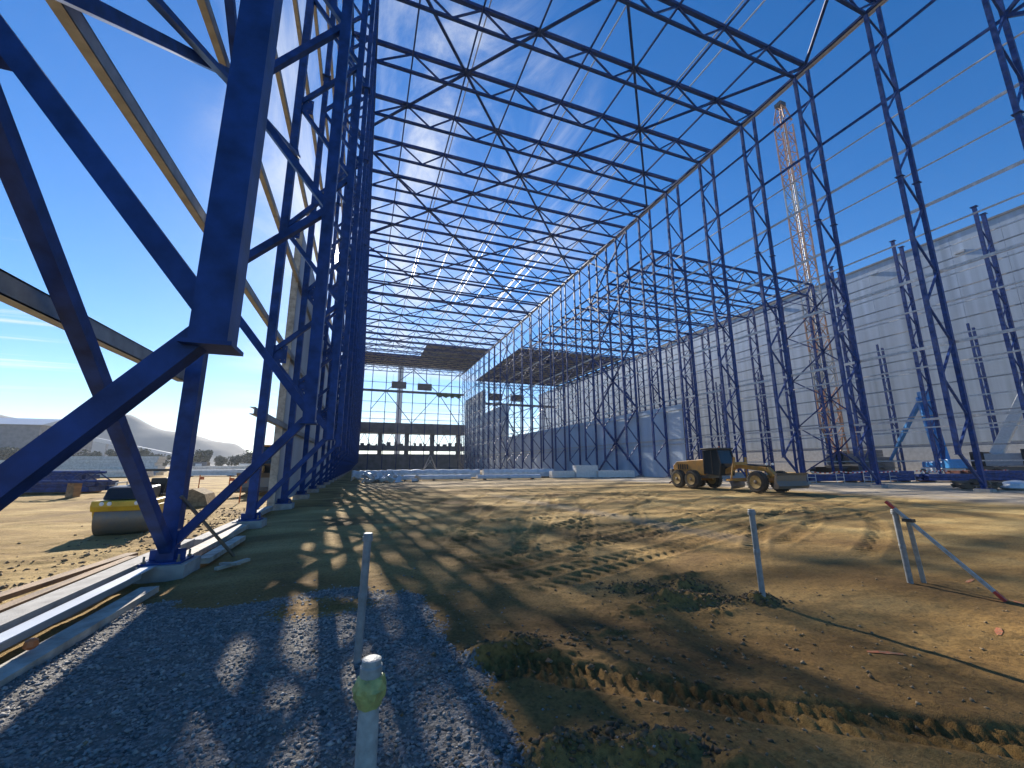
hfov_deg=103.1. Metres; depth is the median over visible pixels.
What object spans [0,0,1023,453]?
sky
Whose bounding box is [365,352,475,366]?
roof truss
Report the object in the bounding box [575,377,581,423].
lattice column
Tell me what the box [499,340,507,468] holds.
lattice column
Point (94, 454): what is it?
tree
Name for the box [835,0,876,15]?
roof truss
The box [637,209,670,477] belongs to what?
lattice column
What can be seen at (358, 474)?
wrapped bundle
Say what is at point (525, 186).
roof brace
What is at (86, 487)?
beam stack
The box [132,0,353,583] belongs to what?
lattice column
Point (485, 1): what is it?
purlin
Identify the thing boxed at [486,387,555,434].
end wall frame
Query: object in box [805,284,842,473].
lattice column
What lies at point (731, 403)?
lattice column
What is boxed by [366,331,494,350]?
roof truss
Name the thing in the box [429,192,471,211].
roof brace
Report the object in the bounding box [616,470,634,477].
panel stack
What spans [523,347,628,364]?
roof truss
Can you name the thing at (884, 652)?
spray mark
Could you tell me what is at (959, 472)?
rust stack
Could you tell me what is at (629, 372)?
lattice column
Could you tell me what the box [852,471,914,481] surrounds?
beam stack
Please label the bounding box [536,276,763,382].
purlin
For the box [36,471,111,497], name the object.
steel lattice
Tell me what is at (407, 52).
roof truss
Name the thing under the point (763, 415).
lattice column
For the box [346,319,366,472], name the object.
lattice column
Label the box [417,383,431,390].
work platform
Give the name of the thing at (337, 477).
lattice column
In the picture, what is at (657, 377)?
lattice column
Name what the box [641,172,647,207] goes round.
roof brace
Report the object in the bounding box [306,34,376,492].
lattice column
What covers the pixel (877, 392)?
girt
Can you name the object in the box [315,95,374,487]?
lattice column
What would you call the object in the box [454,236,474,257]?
roof brace
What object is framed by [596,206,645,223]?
roof brace
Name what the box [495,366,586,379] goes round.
roof truss
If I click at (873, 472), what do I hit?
barrier tape
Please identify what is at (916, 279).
girt
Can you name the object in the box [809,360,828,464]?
lattice column
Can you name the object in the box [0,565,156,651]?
steel channel
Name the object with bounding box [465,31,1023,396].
girt
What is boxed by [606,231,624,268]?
wall brace
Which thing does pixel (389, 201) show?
roof truss
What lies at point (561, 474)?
panel stack
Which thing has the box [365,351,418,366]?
roof deck
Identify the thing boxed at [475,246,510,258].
roof brace
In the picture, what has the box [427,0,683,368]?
purlin
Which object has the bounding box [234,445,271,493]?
wheel loader
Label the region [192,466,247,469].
sheet stack
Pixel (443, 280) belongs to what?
roof truss
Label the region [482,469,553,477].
wrapped bundle
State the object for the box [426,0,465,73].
roof brace
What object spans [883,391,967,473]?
boom lift
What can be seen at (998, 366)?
warehouse wall
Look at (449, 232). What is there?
roof brace
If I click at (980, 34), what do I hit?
girt
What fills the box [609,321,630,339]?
wall brace
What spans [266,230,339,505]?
wall cladding
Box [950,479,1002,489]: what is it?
rubbish heap
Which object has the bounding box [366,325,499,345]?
roof truss
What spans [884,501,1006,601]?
stake
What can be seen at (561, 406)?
lattice column
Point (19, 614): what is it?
edge beam
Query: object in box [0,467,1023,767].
ground
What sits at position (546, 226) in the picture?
roof brace
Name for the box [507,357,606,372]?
roof truss
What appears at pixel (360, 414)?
lattice column
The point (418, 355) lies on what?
roof truss
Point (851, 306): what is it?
girt
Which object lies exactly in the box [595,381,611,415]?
wall brace
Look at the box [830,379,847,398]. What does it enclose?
wall brace
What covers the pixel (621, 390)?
wall brace
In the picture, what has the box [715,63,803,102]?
roof brace
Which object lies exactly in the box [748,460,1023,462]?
girt
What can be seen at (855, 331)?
girt
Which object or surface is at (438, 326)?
roof truss
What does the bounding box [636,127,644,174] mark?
roof brace
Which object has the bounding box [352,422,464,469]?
concrete building
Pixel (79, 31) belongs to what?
girt
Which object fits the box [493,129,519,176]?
roof brace
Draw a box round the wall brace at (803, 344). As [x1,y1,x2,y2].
[788,339,820,350]
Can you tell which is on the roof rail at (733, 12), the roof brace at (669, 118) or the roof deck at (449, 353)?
the roof deck at (449, 353)
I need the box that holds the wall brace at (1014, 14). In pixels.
[1006,10,1023,17]
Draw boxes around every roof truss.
[354,31,710,163]
[357,169,625,237]
[357,235,572,282]
[358,131,648,217]
[360,196,605,254]
[361,92,676,192]
[365,342,484,359]
[365,347,479,363]
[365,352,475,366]
[365,356,470,369]
[365,360,467,373]
[365,364,464,376]
[366,318,506,340]
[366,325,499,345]
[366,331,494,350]
[366,337,488,354]
[367,292,528,320]
[367,302,519,327]
[367,311,510,334]
[368,268,548,303]
[368,281,537,312]
[369,254,559,293]
[370,219,587,269]
[396,0,753,125]
[476,380,557,391]
[480,377,562,388]
[485,374,571,385]
[490,370,578,383]
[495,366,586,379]
[501,362,596,376]
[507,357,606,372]
[516,352,616,368]
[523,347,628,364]
[530,340,641,359]
[539,333,655,354]
[550,325,669,348]
[562,317,687,342]
[575,307,706,335]
[590,296,727,327]
[608,283,752,318]
[616,0,803,78]
[629,268,780,307]
[653,250,811,295]
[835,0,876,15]
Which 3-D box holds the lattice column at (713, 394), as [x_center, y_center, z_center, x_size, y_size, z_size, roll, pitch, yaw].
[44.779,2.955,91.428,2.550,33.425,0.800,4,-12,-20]
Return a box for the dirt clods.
[82,544,1023,767]
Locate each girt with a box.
[0,268,184,381]
[45,0,324,408]
[197,0,338,396]
[249,407,330,448]
[275,49,340,368]
[292,0,335,282]
[314,6,345,312]
[326,5,342,211]
[336,3,345,164]
[464,159,1023,417]
[464,326,1023,443]
[464,410,1023,456]
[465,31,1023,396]
[465,83,1019,404]
[465,113,1023,409]
[466,192,1023,421]
[466,242,1023,429]
[466,280,1023,435]
[466,349,1023,446]
[467,0,935,378]
[469,2,1023,389]
[469,420,1023,457]
[556,232,1023,396]
[556,250,1023,401]
[557,218,1023,391]
[557,268,1023,406]
[557,285,1023,411]
[557,319,1023,421]
[559,285,815,386]
[559,302,1023,416]
[559,336,1023,426]
[686,354,1023,410]
[686,372,1019,419]
[687,389,1023,427]
[688,407,1020,436]
[689,425,1023,445]
[696,443,1023,453]
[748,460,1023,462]
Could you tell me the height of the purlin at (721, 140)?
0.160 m
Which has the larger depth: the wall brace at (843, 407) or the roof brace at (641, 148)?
the wall brace at (843, 407)
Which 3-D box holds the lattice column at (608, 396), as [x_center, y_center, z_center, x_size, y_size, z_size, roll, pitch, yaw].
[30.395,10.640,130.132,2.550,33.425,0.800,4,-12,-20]
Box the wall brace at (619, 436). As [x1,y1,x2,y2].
[615,409,635,442]
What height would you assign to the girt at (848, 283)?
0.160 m
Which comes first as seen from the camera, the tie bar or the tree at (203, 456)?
the tie bar
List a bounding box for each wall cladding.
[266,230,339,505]
[464,389,688,476]
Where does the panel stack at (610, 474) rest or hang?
on the ground
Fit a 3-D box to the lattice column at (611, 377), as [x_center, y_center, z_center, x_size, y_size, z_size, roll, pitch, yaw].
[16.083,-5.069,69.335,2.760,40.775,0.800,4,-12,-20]
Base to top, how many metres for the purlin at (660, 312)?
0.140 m
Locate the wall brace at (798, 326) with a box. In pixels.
[787,310,814,339]
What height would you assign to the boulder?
0.800 m
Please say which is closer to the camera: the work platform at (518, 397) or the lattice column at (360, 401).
the lattice column at (360, 401)
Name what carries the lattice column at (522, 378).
on the ground
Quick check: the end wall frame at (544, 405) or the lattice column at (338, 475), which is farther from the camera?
the end wall frame at (544, 405)
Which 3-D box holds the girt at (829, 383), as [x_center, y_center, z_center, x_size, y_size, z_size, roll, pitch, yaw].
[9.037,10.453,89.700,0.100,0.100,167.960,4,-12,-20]
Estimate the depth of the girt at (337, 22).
36.64 m
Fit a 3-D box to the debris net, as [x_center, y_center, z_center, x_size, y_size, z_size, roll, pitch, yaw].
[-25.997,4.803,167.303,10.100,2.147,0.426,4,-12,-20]
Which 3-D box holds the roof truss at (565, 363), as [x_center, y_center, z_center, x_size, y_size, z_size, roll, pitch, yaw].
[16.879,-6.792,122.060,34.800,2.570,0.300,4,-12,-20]
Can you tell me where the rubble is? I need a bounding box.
[0,507,259,602]
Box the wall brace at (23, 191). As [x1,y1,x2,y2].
[0,55,172,553]
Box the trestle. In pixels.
[423,455,436,469]
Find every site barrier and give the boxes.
[807,473,819,483]
[861,473,874,482]
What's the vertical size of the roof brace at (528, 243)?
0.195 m
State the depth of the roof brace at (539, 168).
53.64 m
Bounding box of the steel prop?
[179,495,234,556]
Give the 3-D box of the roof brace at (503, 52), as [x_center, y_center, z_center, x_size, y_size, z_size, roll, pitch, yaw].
[-0.970,-31.611,38.599,8.495,0.195,1.098,-6,-12,25]
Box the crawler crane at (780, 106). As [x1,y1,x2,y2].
[773,100,883,473]
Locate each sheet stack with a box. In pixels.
[93,471,153,476]
[191,470,233,475]
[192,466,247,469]
[232,469,244,475]
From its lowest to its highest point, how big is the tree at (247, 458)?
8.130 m
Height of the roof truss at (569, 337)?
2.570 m
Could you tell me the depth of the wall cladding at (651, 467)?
73.49 m
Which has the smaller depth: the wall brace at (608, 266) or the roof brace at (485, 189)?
the roof brace at (485, 189)
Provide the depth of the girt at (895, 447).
59.33 m
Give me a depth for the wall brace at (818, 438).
70.23 m
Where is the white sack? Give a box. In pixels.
[1000,480,1023,489]
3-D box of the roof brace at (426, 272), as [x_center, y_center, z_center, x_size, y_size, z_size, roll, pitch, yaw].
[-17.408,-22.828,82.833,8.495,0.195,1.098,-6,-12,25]
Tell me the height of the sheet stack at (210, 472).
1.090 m
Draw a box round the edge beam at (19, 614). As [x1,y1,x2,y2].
[0,539,194,632]
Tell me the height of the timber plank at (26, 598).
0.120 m
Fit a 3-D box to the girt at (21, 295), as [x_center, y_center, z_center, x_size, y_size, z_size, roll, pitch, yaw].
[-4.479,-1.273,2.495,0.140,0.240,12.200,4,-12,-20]
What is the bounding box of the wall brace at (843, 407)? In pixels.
[830,399,861,419]
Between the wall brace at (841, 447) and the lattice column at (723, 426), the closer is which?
the wall brace at (841, 447)
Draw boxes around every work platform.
[391,375,405,388]
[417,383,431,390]
[490,393,501,400]
[510,394,523,401]
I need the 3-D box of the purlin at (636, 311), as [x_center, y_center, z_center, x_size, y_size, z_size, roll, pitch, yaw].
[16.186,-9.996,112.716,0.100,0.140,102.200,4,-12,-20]
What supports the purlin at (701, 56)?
attached to the roof truss at (441, 300)
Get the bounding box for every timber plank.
[0,552,137,601]
[0,556,137,612]
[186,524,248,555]
[200,536,245,563]
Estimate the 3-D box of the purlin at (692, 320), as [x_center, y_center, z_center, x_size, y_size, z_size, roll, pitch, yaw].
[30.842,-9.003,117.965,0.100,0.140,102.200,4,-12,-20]
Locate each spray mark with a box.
[867,650,903,654]
[994,627,1002,634]
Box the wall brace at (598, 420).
[595,416,614,441]
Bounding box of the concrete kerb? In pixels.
[0,586,158,686]
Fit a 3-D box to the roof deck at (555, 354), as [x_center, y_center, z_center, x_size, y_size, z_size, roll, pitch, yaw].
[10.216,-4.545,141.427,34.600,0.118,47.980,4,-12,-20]
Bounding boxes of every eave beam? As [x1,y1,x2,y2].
[352,7,356,189]
[365,12,378,348]
[460,0,884,376]
[465,0,887,372]
[476,253,650,380]
[555,296,804,390]
[558,286,808,386]
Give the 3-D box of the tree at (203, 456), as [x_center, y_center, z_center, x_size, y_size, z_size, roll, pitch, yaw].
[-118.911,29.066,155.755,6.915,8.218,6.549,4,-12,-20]
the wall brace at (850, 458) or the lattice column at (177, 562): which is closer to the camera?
the lattice column at (177, 562)
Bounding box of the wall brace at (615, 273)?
[607,269,626,277]
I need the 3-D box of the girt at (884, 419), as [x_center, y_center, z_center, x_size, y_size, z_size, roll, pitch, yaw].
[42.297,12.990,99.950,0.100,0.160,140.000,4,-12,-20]
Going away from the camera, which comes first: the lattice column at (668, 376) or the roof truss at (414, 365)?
the lattice column at (668, 376)
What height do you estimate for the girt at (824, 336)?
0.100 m
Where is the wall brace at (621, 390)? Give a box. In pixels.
[612,381,635,407]
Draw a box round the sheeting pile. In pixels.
[351,471,420,482]
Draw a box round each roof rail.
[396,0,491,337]
[431,6,626,342]
[463,0,743,340]
[464,0,765,345]
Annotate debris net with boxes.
[436,393,460,398]
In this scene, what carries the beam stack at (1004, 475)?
on the ground
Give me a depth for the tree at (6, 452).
145.08 m
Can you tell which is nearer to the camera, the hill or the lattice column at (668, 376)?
the lattice column at (668, 376)
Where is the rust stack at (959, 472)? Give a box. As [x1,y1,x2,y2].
[945,470,1009,480]
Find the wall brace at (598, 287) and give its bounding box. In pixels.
[590,270,605,303]
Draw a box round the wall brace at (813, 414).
[799,400,828,426]
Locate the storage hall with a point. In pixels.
(19, 433)
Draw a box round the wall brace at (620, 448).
[615,443,639,473]
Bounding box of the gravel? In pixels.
[0,567,655,767]
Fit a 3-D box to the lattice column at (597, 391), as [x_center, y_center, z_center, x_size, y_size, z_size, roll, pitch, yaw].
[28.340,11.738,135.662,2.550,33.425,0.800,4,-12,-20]
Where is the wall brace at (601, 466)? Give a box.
[598,443,614,470]
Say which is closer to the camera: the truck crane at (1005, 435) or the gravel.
the gravel
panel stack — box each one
[549,471,574,477]
[572,465,597,477]
[597,471,618,477]
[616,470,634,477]
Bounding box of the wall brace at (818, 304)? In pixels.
[816,280,837,306]
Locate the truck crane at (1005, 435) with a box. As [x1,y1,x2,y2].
[966,384,1023,469]
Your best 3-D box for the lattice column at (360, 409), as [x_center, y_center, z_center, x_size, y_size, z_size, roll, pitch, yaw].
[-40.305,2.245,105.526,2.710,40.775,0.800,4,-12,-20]
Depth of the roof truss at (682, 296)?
77.16 m
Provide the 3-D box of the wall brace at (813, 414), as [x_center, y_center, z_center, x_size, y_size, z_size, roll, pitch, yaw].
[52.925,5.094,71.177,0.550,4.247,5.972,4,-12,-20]
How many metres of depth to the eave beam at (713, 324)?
90.61 m
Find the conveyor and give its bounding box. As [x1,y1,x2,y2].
[93,438,171,455]
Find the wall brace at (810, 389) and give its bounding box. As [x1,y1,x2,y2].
[793,381,828,398]
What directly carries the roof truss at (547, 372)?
attached to the lattice column at (597, 391)
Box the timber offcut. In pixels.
[214,558,249,570]
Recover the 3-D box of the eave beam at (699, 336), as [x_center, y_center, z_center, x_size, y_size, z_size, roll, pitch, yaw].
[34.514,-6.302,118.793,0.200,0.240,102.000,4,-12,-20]
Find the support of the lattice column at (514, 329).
on the ground
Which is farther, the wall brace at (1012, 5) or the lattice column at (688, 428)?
the lattice column at (688, 428)
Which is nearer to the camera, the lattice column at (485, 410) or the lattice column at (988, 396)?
the lattice column at (988, 396)
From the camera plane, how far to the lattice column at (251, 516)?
14.82 m
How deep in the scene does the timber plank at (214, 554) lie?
8.68 m
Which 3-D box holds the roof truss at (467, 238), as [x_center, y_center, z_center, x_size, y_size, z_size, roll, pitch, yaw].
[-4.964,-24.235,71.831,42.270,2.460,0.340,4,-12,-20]
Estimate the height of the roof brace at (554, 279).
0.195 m
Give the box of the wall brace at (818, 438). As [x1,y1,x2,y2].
[800,428,835,448]
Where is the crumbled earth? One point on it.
(609, 731)
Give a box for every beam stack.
[26,480,118,492]
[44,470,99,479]
[807,474,862,482]
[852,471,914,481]
[915,474,975,481]
[962,470,1023,480]
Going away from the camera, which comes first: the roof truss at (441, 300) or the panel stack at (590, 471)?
the panel stack at (590, 471)
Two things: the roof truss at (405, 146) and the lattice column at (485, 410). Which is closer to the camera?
the roof truss at (405, 146)
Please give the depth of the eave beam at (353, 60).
38.71 m
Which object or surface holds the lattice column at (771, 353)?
on the ground
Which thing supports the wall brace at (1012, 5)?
attached to the lattice column
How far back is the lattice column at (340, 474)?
71.37 m
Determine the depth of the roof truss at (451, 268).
82.20 m
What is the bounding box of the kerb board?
[193,506,272,545]
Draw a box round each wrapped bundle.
[351,470,386,477]
[386,469,479,476]
[401,474,470,480]
[476,474,540,479]
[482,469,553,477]
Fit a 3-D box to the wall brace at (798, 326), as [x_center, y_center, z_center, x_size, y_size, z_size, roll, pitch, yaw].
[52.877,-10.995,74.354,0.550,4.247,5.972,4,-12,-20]
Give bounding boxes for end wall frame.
[363,367,464,469]
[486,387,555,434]
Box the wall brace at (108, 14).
[56,0,228,73]
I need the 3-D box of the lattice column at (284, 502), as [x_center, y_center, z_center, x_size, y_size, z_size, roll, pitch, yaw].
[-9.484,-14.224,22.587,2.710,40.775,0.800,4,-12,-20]
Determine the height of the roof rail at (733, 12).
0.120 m
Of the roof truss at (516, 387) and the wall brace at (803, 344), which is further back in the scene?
the roof truss at (516, 387)
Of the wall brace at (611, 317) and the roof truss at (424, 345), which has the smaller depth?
the wall brace at (611, 317)
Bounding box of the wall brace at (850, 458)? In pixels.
[839,451,861,465]
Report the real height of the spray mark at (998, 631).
0.005 m
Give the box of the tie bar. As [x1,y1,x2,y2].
[147,0,300,160]
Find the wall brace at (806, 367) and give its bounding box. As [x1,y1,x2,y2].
[793,353,820,380]
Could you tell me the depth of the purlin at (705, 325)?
92.55 m
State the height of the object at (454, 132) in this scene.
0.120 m
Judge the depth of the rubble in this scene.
9.57 m
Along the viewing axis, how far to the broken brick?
4.06 m
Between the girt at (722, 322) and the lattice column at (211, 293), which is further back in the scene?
the girt at (722, 322)
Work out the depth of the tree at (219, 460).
161.04 m
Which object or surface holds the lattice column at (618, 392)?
on the ground
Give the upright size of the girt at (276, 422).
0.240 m
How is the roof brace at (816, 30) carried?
attached to the roof truss at (852, 5)
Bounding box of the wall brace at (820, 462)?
[806,452,835,471]
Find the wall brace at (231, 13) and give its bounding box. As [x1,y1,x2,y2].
[224,0,236,58]
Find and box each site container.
[192,462,210,468]
[857,457,894,470]
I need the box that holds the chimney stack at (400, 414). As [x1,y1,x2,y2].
[394,367,403,453]
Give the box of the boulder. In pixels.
[186,488,214,506]
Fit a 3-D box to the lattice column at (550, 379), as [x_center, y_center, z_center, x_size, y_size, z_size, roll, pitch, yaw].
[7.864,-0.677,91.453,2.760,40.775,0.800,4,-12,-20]
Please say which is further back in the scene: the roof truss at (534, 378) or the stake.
the roof truss at (534, 378)
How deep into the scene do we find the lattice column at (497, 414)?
123.64 m
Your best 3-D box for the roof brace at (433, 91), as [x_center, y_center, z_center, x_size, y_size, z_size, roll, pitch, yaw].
[-7.929,-30.846,42.372,8.495,0.195,1.098,-6,-12,25]
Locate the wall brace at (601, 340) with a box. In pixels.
[592,321,608,358]
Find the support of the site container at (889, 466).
on the ground
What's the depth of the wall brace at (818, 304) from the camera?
71.02 m
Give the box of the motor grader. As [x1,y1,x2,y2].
[669,446,809,492]
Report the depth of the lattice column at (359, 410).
87.84 m
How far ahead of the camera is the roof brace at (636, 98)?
43.67 m
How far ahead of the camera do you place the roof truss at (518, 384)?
154.58 m
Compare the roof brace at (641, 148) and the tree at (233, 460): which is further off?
the tree at (233, 460)
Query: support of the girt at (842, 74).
attached to the lattice column at (726, 300)
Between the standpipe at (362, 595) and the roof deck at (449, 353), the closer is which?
the standpipe at (362, 595)
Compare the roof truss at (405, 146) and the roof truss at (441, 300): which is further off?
the roof truss at (441, 300)
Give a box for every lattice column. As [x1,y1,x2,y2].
[0,0,282,510]
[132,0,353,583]
[232,0,368,529]
[272,0,375,510]
[292,0,378,499]
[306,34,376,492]
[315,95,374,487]
[323,152,372,484]
[328,170,371,481]
[332,211,370,480]
[335,234,369,478]
[337,249,368,477]
[339,266,368,476]
[341,286,367,475]
[343,291,367,474]
[344,311,366,473]
[345,315,366,473]
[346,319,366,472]
[347,337,365,472]
[348,340,365,471]
[458,375,464,468]
[461,369,468,468]
[465,370,471,469]
[468,365,475,469]
[473,359,480,468]
[477,355,484,468]
[482,352,489,468]
[487,351,494,468]
[493,346,500,468]
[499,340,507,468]
[506,335,514,468]
[513,327,522,468]
[521,315,531,468]
[530,307,541,468]
[540,298,553,468]
[551,288,566,470]
[553,387,558,426]
[560,383,565,425]
[564,276,580,464]
[569,381,573,424]
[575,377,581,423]
[578,263,597,468]
[585,375,590,420]
[592,373,599,418]
[595,248,617,470]
[602,369,609,417]
[613,362,620,415]
[614,230,644,476]
[624,360,632,413]
[636,354,645,411]
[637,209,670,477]
[650,348,660,408]
[664,184,702,459]
[665,342,676,405]
[681,392,691,459]
[682,335,699,459]
[698,154,748,481]
[701,326,719,447]
[715,382,726,447]
[722,327,744,472]
[739,116,810,483]
[746,310,773,472]
[757,372,774,470]
[774,298,808,473]
[792,69,887,487]
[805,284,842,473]
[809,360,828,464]
[829,266,872,470]
[863,6,996,492]
[876,344,905,470]
[889,240,949,473]
[966,323,998,442]
[970,205,1023,417]
[981,0,1023,148]
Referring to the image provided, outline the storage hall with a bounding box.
[0,418,92,463]
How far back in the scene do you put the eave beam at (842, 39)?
46.54 m
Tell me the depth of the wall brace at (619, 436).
65.13 m
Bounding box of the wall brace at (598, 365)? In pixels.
[593,359,610,379]
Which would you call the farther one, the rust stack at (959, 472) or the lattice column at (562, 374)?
the lattice column at (562, 374)
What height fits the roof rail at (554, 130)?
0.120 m
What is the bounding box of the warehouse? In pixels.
[54,456,166,475]
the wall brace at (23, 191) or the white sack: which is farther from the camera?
the white sack
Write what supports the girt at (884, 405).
attached to the lattice column at (763, 392)
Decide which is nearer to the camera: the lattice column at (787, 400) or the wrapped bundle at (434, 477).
the wrapped bundle at (434, 477)
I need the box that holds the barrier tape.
[811,470,948,473]
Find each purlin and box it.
[373,0,420,365]
[387,0,486,366]
[402,0,552,363]
[414,1,617,367]
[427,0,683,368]
[439,0,749,370]
[452,0,814,370]
[493,255,665,373]
[499,258,695,379]
[503,5,871,336]
[510,266,717,381]
[536,271,740,375]
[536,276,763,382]
[547,278,789,383]
[559,285,804,384]
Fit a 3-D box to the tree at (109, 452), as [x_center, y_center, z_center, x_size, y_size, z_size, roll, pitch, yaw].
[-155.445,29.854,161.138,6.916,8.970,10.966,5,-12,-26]
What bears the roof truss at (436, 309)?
attached to the lattice column at (522, 378)
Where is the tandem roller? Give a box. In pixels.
[90,469,168,535]
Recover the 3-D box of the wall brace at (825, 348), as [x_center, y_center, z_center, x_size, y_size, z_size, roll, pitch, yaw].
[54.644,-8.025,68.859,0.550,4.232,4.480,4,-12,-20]
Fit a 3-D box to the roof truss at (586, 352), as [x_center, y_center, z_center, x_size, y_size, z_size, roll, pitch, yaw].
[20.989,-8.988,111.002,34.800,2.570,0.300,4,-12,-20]
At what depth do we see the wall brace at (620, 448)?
64.66 m
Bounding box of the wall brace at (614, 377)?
[611,343,631,380]
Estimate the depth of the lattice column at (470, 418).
152.05 m
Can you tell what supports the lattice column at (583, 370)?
on the ground
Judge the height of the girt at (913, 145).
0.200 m
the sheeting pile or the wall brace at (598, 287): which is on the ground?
the sheeting pile
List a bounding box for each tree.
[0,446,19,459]
[73,449,101,455]
[85,452,100,455]
[105,449,115,455]
[138,447,154,455]
[155,454,170,465]
[193,449,212,461]
[213,455,227,465]
[226,454,242,465]
[238,450,252,463]
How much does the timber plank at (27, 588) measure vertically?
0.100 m
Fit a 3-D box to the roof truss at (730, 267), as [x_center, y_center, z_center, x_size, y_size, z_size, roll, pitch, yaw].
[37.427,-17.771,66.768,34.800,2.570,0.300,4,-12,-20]
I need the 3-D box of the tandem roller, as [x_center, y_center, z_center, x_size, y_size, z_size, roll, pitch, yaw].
[-11.424,3.554,12.614,1.411,1.791,3.188,5,-12,-26]
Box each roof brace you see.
[358,102,410,134]
[358,135,397,177]
[370,223,390,233]
[391,211,427,225]
[394,176,428,211]
[406,73,465,107]
[412,267,440,276]
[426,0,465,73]
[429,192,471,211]
[429,212,453,237]
[441,259,473,268]
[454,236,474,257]
[462,70,497,132]
[466,27,540,74]
[472,176,518,195]
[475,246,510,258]
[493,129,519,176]
[507,282,537,290]
[511,236,550,248]
[517,174,537,209]
[520,151,576,176]
[535,208,551,235]
[537,0,600,34]
[538,274,570,283]
[549,235,562,257]
[552,221,596,236]
[576,130,639,155]
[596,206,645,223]
[626,5,634,70]
[630,66,640,130]
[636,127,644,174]
[641,97,716,130]
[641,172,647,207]
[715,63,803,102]
[803,0,828,66]
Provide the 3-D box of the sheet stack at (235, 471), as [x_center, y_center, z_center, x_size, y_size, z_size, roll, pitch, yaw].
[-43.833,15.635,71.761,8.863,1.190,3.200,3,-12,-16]
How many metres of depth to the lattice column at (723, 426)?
102.54 m
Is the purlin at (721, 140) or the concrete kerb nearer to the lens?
the concrete kerb
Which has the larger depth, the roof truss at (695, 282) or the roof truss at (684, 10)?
the roof truss at (695, 282)
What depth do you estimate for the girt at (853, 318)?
63.90 m
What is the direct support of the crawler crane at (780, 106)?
on the ground
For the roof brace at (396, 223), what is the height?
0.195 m
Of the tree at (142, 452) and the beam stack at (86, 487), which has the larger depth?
the tree at (142, 452)
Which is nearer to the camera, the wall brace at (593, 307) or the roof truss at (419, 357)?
the wall brace at (593, 307)
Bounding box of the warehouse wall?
[538,204,1023,473]
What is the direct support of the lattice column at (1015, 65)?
on the ground
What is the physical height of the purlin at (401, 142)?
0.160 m
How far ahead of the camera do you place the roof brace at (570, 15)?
35.56 m
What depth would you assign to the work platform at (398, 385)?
160.95 m
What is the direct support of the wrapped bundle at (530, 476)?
on the ground
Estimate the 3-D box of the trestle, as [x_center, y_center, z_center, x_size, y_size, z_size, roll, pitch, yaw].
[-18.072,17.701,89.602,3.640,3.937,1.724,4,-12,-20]
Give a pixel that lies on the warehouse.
(110, 463)
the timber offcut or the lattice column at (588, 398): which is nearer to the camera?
the timber offcut
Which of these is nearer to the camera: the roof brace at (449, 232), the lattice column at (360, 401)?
the roof brace at (449, 232)
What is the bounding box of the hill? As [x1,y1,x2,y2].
[0,414,247,466]
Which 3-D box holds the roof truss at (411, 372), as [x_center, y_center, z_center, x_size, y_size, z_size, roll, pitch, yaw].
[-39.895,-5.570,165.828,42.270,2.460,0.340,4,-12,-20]
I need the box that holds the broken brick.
[22,637,38,649]
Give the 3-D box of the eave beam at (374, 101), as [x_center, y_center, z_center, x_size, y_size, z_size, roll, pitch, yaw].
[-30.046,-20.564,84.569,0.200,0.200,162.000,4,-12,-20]
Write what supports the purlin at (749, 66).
attached to the roof truss at (441, 300)
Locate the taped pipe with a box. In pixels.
[352,654,386,767]
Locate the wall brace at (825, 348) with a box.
[823,324,843,350]
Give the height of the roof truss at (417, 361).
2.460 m
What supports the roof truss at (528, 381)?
attached to the lattice column at (572, 414)
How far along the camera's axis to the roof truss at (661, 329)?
88.26 m
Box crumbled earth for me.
[400,571,874,767]
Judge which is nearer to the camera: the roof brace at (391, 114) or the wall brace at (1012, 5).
the wall brace at (1012, 5)
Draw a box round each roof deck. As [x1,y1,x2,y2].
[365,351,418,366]
[417,345,486,370]
[481,348,619,384]
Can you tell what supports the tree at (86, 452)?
on the ground
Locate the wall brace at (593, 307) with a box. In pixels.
[590,304,607,320]
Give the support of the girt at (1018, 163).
attached to the lattice column
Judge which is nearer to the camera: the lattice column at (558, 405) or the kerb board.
the kerb board
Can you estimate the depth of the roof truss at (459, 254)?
76.57 m
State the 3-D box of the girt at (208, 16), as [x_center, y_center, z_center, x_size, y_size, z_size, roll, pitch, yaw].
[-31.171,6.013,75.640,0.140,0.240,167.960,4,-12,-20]
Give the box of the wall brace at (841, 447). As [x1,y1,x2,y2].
[838,426,860,449]
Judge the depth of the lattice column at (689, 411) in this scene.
96.80 m
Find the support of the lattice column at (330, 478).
on the ground
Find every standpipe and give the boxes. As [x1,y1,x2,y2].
[353,532,372,663]
[747,509,765,596]
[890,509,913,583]
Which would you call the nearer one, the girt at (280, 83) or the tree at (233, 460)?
the girt at (280, 83)
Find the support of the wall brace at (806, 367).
attached to the lattice column at (821, 389)
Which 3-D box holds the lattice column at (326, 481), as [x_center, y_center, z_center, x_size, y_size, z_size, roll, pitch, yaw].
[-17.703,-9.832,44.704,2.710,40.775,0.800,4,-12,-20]
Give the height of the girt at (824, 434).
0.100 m
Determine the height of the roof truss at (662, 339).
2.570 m
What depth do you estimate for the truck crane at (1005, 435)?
52.42 m
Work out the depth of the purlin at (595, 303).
79.68 m
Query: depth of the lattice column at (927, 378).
57.13 m
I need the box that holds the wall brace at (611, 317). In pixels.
[608,280,627,320]
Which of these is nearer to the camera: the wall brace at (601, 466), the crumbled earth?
the crumbled earth
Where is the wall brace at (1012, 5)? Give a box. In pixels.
[1005,0,1019,13]
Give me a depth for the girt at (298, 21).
18.33 m
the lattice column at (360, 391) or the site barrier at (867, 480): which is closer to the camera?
the site barrier at (867, 480)
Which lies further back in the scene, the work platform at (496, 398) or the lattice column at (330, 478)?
the work platform at (496, 398)

